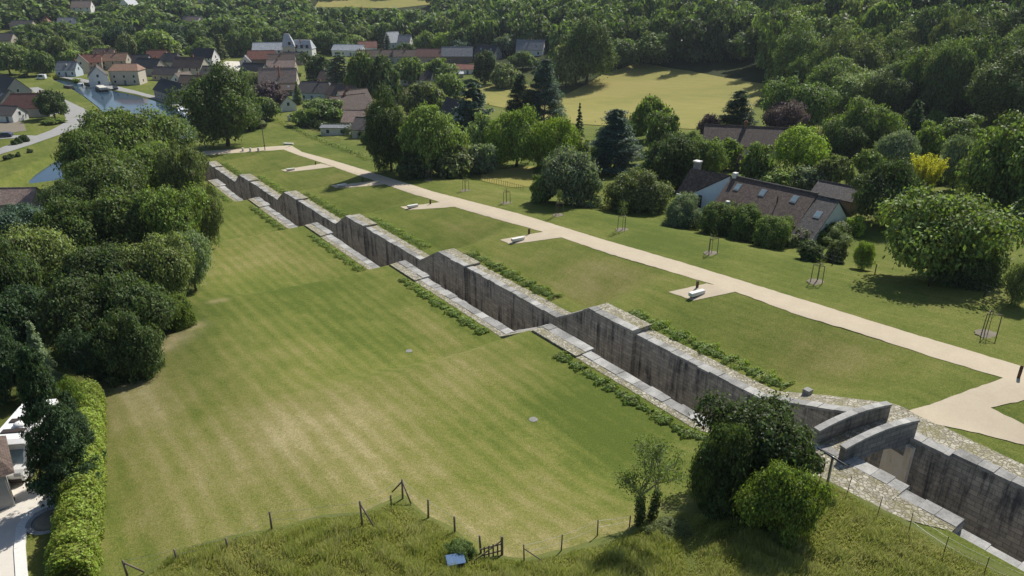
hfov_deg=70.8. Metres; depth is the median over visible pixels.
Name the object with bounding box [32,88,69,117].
broadleaf tree
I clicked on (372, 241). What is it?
lock wall
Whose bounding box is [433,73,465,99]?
broadleaf tree
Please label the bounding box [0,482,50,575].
driveway
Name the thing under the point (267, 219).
hedge
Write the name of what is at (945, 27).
broadleaf tree
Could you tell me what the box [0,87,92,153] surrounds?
road
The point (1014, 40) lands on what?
broadleaf tree
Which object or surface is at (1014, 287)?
broadleaf tree
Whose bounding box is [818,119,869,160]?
broadleaf tree
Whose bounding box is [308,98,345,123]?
broadleaf tree
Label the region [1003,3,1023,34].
broadleaf tree
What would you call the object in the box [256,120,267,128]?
bush
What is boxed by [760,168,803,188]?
bush
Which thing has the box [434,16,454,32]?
broadleaf tree
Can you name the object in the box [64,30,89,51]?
broadleaf tree
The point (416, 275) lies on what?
lock wall
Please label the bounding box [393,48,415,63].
house
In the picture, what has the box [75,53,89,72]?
house
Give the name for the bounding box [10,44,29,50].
broadleaf tree
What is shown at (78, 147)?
broadleaf tree
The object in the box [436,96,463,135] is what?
house
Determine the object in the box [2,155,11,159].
bush
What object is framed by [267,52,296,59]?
house
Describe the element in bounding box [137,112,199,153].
broadleaf tree
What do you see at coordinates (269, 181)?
hedge
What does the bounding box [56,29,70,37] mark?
broadleaf tree
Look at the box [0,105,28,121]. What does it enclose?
house
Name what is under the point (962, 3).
broadleaf tree
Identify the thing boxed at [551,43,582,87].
broadleaf tree
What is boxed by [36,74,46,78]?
parked van
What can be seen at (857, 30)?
broadleaf tree
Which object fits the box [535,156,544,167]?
bush
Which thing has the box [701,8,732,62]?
broadleaf tree
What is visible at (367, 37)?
spruce tree
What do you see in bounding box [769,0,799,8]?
broadleaf tree
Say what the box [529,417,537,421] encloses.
manhole cover
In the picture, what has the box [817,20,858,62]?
broadleaf tree
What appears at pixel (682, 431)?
hedge
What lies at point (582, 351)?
lock wall
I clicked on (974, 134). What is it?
bush
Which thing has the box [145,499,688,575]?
tall grass
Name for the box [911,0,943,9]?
broadleaf tree
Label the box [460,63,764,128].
meadow
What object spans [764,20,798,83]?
broadleaf tree
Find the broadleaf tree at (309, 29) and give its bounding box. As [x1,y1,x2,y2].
[299,25,318,40]
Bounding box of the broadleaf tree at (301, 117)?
[290,107,323,126]
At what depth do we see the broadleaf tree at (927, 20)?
233.57 m
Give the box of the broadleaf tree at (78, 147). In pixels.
[50,125,118,179]
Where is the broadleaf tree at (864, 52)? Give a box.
[841,32,891,72]
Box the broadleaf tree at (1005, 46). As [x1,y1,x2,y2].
[982,36,1023,108]
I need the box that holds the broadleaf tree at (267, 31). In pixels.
[258,24,280,41]
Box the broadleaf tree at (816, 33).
[806,29,821,41]
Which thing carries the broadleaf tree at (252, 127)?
on the ground at (298, 378)
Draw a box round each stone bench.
[407,204,417,208]
[511,236,524,242]
[688,289,705,297]
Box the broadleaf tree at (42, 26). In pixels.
[29,23,53,32]
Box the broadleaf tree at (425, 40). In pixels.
[411,31,441,48]
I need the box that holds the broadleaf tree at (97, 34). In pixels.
[87,26,106,43]
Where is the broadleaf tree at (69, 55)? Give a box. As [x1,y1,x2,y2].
[56,49,83,60]
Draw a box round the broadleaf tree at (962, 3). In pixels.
[939,0,989,14]
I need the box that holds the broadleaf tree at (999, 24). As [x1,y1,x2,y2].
[958,10,1013,39]
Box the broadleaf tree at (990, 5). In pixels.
[963,0,1012,22]
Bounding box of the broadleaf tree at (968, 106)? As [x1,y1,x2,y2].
[960,68,990,113]
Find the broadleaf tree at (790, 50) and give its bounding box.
[771,12,825,89]
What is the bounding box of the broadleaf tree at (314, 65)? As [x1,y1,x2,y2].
[296,52,332,80]
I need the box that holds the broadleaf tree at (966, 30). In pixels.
[937,19,1001,49]
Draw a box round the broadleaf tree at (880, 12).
[855,0,902,33]
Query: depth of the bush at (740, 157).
140.31 m
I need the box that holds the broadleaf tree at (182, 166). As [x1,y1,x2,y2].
[152,138,210,192]
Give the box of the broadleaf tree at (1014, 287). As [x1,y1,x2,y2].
[1001,261,1023,307]
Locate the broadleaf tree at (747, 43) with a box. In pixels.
[734,20,763,64]
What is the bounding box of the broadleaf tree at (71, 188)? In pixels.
[32,176,93,208]
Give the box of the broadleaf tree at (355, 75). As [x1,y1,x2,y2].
[342,48,372,96]
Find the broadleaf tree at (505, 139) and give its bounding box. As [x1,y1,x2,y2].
[484,103,549,166]
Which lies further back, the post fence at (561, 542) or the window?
the window
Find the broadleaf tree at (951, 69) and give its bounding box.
[918,40,980,122]
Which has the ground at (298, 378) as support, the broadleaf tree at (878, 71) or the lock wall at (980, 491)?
the broadleaf tree at (878, 71)
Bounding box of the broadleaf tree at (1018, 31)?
[1006,21,1023,41]
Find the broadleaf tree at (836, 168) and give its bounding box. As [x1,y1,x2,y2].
[813,154,853,182]
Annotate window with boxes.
[697,195,701,207]
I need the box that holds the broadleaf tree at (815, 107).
[758,75,843,130]
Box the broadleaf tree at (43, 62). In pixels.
[21,49,55,73]
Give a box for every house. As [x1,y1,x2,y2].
[0,33,17,42]
[0,74,32,92]
[0,88,13,104]
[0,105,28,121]
[1,90,57,116]
[9,20,35,31]
[38,15,51,24]
[54,59,83,76]
[57,17,76,24]
[70,1,95,12]
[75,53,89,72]
[80,52,103,69]
[87,64,108,87]
[92,46,114,53]
[100,50,131,69]
[108,63,146,84]
[119,0,137,6]
[129,54,150,62]
[135,56,167,75]
[146,50,167,57]
[151,66,183,79]
[152,78,186,103]
[160,51,179,66]
[170,71,191,81]
[171,55,209,74]
[177,72,203,88]
[180,16,201,23]
[191,48,220,65]
[199,65,226,77]
[239,54,251,66]
[239,62,267,77]
[247,50,275,63]
[252,42,282,53]
[258,65,299,84]
[266,58,297,70]
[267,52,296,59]
[279,94,296,111]
[280,84,294,95]
[282,51,306,64]
[291,79,330,100]
[294,39,315,55]
[316,70,338,81]
[324,82,358,98]
[328,92,369,111]
[331,44,366,55]
[335,87,372,103]
[341,108,386,124]
[350,116,392,138]
[357,41,376,49]
[357,48,393,61]
[383,31,398,48]
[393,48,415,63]
[397,34,412,44]
[400,71,436,84]
[415,48,441,64]
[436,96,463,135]
[441,46,472,63]
[447,63,473,73]
[457,71,463,77]
[473,44,502,59]
[515,37,545,55]
[676,160,850,243]
[703,120,793,156]
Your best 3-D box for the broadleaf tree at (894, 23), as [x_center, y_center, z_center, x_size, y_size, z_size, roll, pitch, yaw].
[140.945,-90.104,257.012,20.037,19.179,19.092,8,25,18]
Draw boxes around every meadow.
[315,0,429,7]
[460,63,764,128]
[480,166,532,186]
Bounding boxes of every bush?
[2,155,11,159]
[10,140,17,144]
[14,137,23,143]
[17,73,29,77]
[20,134,29,141]
[26,148,33,152]
[40,117,67,124]
[52,374,97,409]
[72,78,80,82]
[162,290,197,330]
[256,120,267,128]
[302,97,323,108]
[393,149,435,180]
[432,143,481,178]
[440,537,477,561]
[462,78,480,83]
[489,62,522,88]
[529,171,554,203]
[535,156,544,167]
[573,138,590,153]
[589,147,609,166]
[599,167,674,214]
[642,515,692,539]
[660,191,701,228]
[683,130,702,139]
[684,419,761,520]
[688,388,827,512]
[695,112,719,138]
[695,199,735,235]
[726,202,761,242]
[729,457,836,551]
[734,154,743,172]
[749,214,793,249]
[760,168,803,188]
[792,164,826,190]
[796,239,826,261]
[804,143,834,167]
[816,222,855,245]
[824,238,849,263]
[843,162,855,184]
[846,214,866,236]
[908,117,915,132]
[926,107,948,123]
[928,227,1013,292]
[936,174,946,184]
[970,126,990,140]
[980,191,1009,206]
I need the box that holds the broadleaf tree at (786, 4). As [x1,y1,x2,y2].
[775,0,799,9]
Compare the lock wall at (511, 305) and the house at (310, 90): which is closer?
the lock wall at (511, 305)
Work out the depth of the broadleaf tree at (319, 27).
484.76 m
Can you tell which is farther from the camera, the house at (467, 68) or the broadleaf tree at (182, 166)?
the house at (467, 68)
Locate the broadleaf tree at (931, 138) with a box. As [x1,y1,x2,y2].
[914,119,948,159]
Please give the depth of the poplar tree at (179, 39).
463.49 m
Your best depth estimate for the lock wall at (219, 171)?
183.08 m
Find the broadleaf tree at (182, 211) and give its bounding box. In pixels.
[133,182,212,240]
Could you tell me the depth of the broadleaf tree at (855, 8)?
272.23 m
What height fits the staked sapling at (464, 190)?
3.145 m
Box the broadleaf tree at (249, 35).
[238,27,262,54]
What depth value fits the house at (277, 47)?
449.01 m
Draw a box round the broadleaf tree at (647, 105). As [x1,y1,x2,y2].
[627,93,674,136]
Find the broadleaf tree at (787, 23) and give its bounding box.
[764,16,799,56]
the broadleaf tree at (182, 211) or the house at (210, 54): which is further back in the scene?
the house at (210, 54)
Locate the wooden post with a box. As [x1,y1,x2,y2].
[1017,365,1023,377]
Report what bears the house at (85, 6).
on the ground at (298, 378)
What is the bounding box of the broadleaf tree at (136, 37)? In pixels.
[132,29,147,39]
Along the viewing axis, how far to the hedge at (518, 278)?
88.41 m
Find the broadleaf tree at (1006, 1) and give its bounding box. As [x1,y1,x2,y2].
[996,0,1013,4]
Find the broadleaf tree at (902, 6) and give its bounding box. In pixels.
[883,0,912,12]
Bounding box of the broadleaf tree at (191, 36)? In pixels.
[184,28,209,47]
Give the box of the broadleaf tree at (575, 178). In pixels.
[538,143,605,208]
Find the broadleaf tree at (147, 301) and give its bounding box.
[90,269,178,341]
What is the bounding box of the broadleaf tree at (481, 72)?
[472,50,495,83]
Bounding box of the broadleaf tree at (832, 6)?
[821,0,846,19]
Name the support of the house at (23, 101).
on the ground at (298, 378)
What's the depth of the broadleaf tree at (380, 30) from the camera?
485.92 m
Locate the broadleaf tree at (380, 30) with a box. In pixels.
[372,20,395,44]
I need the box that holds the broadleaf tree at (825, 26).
[810,10,862,42]
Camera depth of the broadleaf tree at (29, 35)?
419.17 m
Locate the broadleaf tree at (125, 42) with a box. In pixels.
[115,33,137,53]
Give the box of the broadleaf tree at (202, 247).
[168,227,214,293]
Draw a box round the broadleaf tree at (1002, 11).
[986,8,1007,15]
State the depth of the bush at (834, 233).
91.92 m
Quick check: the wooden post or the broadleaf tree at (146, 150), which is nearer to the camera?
the wooden post
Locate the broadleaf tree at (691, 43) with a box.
[676,17,720,62]
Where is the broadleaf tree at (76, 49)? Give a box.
[41,43,78,51]
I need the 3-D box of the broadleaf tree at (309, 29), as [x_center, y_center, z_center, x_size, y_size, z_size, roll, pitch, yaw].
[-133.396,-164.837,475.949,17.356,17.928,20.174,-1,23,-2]
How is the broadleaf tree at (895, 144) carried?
on the ground at (298, 378)
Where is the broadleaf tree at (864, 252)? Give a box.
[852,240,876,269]
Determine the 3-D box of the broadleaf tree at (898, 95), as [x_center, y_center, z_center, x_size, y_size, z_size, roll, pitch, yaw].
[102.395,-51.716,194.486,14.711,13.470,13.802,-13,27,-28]
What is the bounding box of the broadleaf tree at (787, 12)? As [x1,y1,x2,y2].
[781,6,798,14]
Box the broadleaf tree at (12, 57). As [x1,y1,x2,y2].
[0,42,29,74]
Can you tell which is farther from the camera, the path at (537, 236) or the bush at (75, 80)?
the bush at (75, 80)
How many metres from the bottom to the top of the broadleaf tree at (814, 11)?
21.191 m
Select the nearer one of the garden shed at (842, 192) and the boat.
the garden shed at (842, 192)
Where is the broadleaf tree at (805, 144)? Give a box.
[773,122,831,170]
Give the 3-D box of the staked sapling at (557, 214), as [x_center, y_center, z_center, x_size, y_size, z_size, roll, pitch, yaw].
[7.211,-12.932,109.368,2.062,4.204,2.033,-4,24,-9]
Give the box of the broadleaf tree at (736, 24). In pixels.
[727,13,747,57]
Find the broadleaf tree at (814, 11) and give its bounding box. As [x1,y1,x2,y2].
[802,2,825,27]
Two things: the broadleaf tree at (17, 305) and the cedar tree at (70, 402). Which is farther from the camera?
the broadleaf tree at (17, 305)
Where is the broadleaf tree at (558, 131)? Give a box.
[525,113,584,162]
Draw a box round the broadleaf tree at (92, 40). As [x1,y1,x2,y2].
[78,33,102,50]
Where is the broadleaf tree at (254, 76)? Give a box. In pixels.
[245,70,257,86]
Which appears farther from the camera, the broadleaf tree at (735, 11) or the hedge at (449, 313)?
the broadleaf tree at (735, 11)
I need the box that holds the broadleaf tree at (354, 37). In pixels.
[349,34,366,43]
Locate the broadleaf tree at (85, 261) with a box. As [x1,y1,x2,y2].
[46,237,142,303]
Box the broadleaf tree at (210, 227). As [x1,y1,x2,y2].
[176,182,224,246]
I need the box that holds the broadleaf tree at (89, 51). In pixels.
[84,45,118,53]
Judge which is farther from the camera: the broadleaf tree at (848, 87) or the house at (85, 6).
the house at (85, 6)
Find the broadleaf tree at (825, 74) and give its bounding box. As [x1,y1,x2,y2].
[804,62,846,111]
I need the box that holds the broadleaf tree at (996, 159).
[947,109,1023,209]
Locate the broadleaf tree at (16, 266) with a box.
[0,233,46,296]
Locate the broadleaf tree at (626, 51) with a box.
[613,40,636,67]
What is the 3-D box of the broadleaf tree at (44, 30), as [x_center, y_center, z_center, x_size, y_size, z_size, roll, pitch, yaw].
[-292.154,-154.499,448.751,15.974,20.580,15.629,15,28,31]
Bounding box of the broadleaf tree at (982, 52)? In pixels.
[918,32,995,67]
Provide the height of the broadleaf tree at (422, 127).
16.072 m
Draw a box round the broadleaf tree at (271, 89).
[249,80,287,103]
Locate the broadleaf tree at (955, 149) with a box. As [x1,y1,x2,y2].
[939,131,979,188]
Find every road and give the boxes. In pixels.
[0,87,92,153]
[0,135,44,138]
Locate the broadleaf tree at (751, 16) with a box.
[741,8,776,30]
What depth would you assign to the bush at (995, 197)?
102.68 m
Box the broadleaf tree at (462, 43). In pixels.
[450,39,474,54]
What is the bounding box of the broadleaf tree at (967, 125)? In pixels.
[938,114,984,140]
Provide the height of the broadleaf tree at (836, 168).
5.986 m
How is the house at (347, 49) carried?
on the ground at (298, 378)
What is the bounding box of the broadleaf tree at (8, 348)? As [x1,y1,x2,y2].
[0,322,52,408]
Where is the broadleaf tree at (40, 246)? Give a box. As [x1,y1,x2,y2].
[0,222,77,289]
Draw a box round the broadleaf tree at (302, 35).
[292,30,314,43]
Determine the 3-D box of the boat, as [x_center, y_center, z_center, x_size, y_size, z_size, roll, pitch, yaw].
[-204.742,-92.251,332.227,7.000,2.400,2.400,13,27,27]
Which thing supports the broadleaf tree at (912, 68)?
on the ground at (298, 378)
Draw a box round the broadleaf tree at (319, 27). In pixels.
[314,22,328,31]
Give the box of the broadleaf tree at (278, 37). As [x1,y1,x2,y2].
[265,33,282,41]
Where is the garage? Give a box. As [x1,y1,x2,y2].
[0,435,15,509]
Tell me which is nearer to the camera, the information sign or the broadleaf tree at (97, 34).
the information sign
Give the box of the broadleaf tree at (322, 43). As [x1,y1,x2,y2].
[311,29,331,53]
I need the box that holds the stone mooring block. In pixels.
[802,387,812,395]
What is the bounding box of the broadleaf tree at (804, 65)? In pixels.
[785,50,828,85]
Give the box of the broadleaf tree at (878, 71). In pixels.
[863,68,895,80]
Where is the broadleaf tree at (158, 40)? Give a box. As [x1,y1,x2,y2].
[134,29,183,54]
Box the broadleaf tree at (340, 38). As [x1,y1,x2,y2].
[323,30,352,51]
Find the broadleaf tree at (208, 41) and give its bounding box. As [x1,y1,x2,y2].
[194,36,215,49]
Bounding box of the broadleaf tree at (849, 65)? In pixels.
[804,53,871,83]
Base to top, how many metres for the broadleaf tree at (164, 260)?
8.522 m
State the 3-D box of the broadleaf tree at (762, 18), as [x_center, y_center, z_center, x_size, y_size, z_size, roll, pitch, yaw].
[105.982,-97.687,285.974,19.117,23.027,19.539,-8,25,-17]
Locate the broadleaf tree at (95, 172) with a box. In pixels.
[55,150,151,199]
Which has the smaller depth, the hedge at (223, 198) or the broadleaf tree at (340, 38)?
the hedge at (223, 198)
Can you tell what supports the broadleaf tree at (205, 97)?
on the ground at (298, 378)
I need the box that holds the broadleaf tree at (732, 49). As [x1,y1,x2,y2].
[725,31,751,60]
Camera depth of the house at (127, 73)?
344.38 m
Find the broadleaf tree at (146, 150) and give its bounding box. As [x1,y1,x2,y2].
[107,136,188,190]
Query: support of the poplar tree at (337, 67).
on the ground at (298, 378)
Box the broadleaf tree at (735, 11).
[722,6,745,16]
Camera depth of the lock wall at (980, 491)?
46.02 m
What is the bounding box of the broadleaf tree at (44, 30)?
[23,24,57,36]
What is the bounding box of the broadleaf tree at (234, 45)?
[224,30,245,55]
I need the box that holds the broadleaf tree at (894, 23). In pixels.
[880,9,917,36]
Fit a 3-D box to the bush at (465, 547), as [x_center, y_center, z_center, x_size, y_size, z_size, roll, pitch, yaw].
[-2.725,13.962,38.680,1.909,1.256,1.874,-16,28,-32]
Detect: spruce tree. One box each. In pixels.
[25,321,66,398]
[33,37,43,50]
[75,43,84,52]
[215,34,224,48]
[215,34,229,59]
[293,81,303,104]
[362,32,372,40]
[574,103,585,139]
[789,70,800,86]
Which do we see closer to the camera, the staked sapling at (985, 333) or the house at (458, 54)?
the staked sapling at (985, 333)
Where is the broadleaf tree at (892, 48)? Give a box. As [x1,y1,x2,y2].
[873,35,911,64]
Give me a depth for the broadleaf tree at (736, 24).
317.70 m
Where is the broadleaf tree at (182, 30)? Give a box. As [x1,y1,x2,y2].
[158,22,191,46]
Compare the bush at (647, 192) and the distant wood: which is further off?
the distant wood
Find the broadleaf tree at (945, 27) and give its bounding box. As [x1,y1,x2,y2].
[928,7,979,47]
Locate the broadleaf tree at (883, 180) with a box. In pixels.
[849,156,924,225]
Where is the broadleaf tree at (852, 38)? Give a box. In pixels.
[837,33,861,46]
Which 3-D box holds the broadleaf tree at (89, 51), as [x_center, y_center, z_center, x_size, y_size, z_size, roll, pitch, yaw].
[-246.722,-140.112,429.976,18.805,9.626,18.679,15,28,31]
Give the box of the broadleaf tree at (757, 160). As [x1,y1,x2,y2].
[738,141,780,180]
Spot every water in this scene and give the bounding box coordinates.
[29,161,63,182]
[54,79,192,137]
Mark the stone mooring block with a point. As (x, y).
(807, 391)
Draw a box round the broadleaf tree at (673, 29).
[665,14,692,60]
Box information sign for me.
[817,447,848,483]
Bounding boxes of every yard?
[0,121,25,131]
[221,61,240,69]
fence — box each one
[121,479,481,575]
[268,118,370,159]
[482,175,521,188]
[523,516,630,560]
[819,467,1019,572]
[825,256,1012,304]
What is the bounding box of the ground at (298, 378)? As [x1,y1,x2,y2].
[0,0,1023,575]
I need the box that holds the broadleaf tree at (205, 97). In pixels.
[159,59,260,149]
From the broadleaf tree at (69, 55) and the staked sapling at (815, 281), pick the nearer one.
the staked sapling at (815, 281)
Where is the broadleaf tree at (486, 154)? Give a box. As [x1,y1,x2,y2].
[466,143,498,173]
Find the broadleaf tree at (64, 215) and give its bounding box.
[22,193,117,258]
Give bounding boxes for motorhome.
[0,399,58,482]
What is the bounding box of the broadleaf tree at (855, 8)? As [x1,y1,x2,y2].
[841,0,887,20]
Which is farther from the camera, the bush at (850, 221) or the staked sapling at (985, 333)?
the bush at (850, 221)
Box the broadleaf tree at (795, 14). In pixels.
[786,11,809,28]
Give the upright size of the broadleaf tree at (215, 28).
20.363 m
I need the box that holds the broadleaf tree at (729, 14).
[717,6,732,18]
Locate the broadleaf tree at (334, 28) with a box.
[324,22,349,40]
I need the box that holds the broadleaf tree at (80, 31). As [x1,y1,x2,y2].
[70,28,88,33]
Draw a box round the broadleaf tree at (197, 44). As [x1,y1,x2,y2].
[184,39,216,56]
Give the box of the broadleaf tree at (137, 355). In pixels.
[90,307,166,388]
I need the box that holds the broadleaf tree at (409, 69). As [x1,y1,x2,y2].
[393,56,425,84]
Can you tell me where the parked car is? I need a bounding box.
[0,132,13,136]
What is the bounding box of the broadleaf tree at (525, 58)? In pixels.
[508,50,538,68]
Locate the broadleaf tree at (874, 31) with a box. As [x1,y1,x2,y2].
[859,23,886,42]
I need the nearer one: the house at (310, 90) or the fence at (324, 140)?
the fence at (324, 140)
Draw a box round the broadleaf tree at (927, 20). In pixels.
[891,0,958,46]
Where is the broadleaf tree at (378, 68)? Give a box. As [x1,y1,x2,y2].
[361,52,404,103]
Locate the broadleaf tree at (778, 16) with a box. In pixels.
[759,10,806,68]
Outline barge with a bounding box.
[95,85,108,91]
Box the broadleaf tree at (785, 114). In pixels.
[760,99,811,127]
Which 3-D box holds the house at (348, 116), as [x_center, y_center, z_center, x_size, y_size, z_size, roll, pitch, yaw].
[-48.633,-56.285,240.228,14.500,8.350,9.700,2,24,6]
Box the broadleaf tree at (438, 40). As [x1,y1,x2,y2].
[430,31,451,47]
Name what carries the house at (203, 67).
on the ground at (298, 378)
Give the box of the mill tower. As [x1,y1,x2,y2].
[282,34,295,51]
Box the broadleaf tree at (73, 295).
[30,273,122,355]
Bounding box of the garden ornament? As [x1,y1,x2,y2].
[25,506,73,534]
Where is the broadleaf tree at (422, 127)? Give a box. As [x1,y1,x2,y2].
[395,100,471,171]
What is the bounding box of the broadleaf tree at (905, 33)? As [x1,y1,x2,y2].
[875,21,926,52]
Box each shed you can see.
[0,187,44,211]
[319,123,351,135]
[811,179,860,213]
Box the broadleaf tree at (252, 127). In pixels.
[238,103,261,130]
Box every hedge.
[43,378,108,575]
[209,186,232,202]
[218,162,241,175]
[249,206,288,230]
[255,175,288,193]
[289,114,340,123]
[303,192,347,215]
[305,117,363,138]
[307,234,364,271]
[367,216,432,249]
[397,277,489,335]
[463,250,564,300]
[552,351,707,440]
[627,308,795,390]
[787,219,861,247]
[970,193,1023,233]
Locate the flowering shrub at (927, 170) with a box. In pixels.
[910,152,950,189]
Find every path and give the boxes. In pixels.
[202,145,289,154]
[283,146,1023,382]
[283,164,331,171]
[331,181,381,187]
[402,202,453,209]
[501,232,559,243]
[670,283,733,300]
[909,378,1023,443]
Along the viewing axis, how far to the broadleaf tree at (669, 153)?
125.52 m
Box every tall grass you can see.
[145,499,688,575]
[685,483,1011,575]
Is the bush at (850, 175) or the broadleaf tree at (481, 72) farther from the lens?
the broadleaf tree at (481, 72)
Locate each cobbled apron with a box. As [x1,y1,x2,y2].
[782,391,1023,468]
[807,463,945,529]
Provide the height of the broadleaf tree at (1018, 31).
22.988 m
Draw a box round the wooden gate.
[474,535,502,561]
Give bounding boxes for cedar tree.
[9,344,105,510]
[55,389,107,463]
[451,82,494,139]
[504,73,537,122]
[527,59,568,120]
[585,109,645,175]
[717,90,758,125]
[901,100,925,138]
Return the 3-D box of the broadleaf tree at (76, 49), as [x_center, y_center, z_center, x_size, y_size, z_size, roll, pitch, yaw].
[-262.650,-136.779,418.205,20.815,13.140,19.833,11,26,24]
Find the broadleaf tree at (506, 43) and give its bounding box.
[491,33,517,54]
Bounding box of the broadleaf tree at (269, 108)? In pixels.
[253,96,281,119]
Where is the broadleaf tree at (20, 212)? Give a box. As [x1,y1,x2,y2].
[0,202,45,236]
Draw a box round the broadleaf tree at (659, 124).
[642,110,683,148]
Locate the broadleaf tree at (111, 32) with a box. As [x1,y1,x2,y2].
[102,24,135,48]
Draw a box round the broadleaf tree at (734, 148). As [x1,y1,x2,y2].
[713,136,745,170]
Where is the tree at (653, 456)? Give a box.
[609,433,691,526]
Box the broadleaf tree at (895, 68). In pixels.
[876,59,906,80]
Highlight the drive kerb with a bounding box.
[14,502,53,575]
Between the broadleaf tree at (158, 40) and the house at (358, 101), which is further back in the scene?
the broadleaf tree at (158, 40)
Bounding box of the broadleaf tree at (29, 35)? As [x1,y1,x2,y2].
[13,30,48,46]
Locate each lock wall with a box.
[203,161,236,193]
[208,179,242,201]
[234,174,280,211]
[248,197,297,228]
[276,190,340,236]
[304,222,378,269]
[334,214,429,268]
[390,260,512,335]
[419,248,569,330]
[500,323,824,451]
[553,303,867,441]
[816,444,1023,570]
[863,409,1023,561]
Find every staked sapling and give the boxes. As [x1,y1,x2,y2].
[424,158,432,181]
[461,175,469,191]
[501,188,511,203]
[553,190,563,216]
[616,201,627,231]
[703,231,718,255]
[807,258,824,284]
[974,304,1002,337]
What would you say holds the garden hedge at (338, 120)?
on the ground at (298, 378)
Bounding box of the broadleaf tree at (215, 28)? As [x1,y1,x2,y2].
[205,21,235,42]
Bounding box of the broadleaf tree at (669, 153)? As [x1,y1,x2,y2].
[639,131,704,189]
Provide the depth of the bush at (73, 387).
53.63 m
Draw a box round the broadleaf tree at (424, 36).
[412,29,434,47]
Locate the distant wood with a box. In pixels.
[0,0,798,60]
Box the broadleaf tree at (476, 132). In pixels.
[464,110,491,146]
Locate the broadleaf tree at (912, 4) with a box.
[889,0,919,9]
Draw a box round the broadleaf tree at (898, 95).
[861,71,923,118]
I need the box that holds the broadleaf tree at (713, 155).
[681,134,730,172]
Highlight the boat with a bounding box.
[63,85,74,89]
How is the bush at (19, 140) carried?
on the ground at (298, 378)
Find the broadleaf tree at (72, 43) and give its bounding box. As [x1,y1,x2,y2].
[66,39,77,47]
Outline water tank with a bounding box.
[445,553,465,567]
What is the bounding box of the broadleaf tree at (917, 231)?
[870,182,1023,283]
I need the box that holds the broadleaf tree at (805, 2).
[798,0,829,6]
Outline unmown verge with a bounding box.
[139,475,1019,575]
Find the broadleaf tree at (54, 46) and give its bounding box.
[40,35,73,62]
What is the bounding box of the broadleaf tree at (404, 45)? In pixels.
[392,42,415,49]
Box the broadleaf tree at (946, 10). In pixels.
[915,4,961,17]
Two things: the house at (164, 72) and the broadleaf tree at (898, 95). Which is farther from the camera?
the house at (164, 72)
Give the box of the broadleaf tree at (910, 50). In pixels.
[889,44,940,63]
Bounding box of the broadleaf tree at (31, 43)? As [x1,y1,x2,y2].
[21,37,44,52]
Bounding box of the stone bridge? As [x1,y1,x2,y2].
[812,401,919,483]
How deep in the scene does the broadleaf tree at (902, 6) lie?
275.56 m
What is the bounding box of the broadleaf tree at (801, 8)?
[786,4,810,13]
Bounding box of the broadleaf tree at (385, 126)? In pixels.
[361,80,405,173]
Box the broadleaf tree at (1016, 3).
[1010,0,1023,10]
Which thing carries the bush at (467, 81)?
on the meadow at (691, 98)
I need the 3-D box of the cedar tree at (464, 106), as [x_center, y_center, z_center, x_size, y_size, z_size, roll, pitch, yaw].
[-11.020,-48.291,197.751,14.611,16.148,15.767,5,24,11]
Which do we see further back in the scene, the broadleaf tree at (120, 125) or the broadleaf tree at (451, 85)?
the broadleaf tree at (451, 85)
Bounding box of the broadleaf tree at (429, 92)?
[395,80,452,115]
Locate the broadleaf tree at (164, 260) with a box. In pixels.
[114,230,198,299]
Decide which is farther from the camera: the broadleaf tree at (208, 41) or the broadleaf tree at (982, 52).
the broadleaf tree at (208, 41)
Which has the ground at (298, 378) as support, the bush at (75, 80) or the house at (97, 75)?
the house at (97, 75)
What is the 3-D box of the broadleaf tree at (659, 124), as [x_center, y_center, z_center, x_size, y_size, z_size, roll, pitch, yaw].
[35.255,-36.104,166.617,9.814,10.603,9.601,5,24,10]
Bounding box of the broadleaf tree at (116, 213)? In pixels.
[75,184,173,252]
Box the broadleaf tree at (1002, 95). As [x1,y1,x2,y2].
[958,46,1023,123]
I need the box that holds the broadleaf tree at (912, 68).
[900,39,978,113]
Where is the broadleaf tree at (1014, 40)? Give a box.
[999,33,1023,49]
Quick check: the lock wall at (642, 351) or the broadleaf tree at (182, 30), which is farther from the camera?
the broadleaf tree at (182, 30)
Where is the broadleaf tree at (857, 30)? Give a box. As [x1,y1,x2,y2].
[842,24,870,39]
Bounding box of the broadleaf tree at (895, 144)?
[872,128,921,162]
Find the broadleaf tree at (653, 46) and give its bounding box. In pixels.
[634,30,674,64]
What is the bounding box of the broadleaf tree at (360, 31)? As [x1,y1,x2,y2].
[350,26,372,37]
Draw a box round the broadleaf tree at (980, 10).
[955,4,992,21]
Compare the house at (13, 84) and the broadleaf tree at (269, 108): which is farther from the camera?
the house at (13, 84)
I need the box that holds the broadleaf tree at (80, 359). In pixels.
[50,325,114,382]
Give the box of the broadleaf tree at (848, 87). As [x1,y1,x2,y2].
[823,69,878,116]
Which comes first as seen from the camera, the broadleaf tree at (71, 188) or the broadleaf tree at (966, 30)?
the broadleaf tree at (71, 188)
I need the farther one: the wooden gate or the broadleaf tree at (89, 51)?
the broadleaf tree at (89, 51)
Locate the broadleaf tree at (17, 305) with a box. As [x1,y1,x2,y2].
[0,282,52,346]
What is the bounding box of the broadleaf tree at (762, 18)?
[750,12,785,69]
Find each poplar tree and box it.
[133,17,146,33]
[170,33,186,54]
[323,51,347,83]
[383,33,391,49]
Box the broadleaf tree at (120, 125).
[71,103,174,155]
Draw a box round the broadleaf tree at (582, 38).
[557,14,620,83]
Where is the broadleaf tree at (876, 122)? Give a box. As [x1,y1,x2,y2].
[818,94,910,156]
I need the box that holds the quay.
[61,77,187,112]
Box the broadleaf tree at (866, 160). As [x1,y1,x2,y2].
[851,149,887,173]
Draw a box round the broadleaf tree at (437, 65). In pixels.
[422,57,459,75]

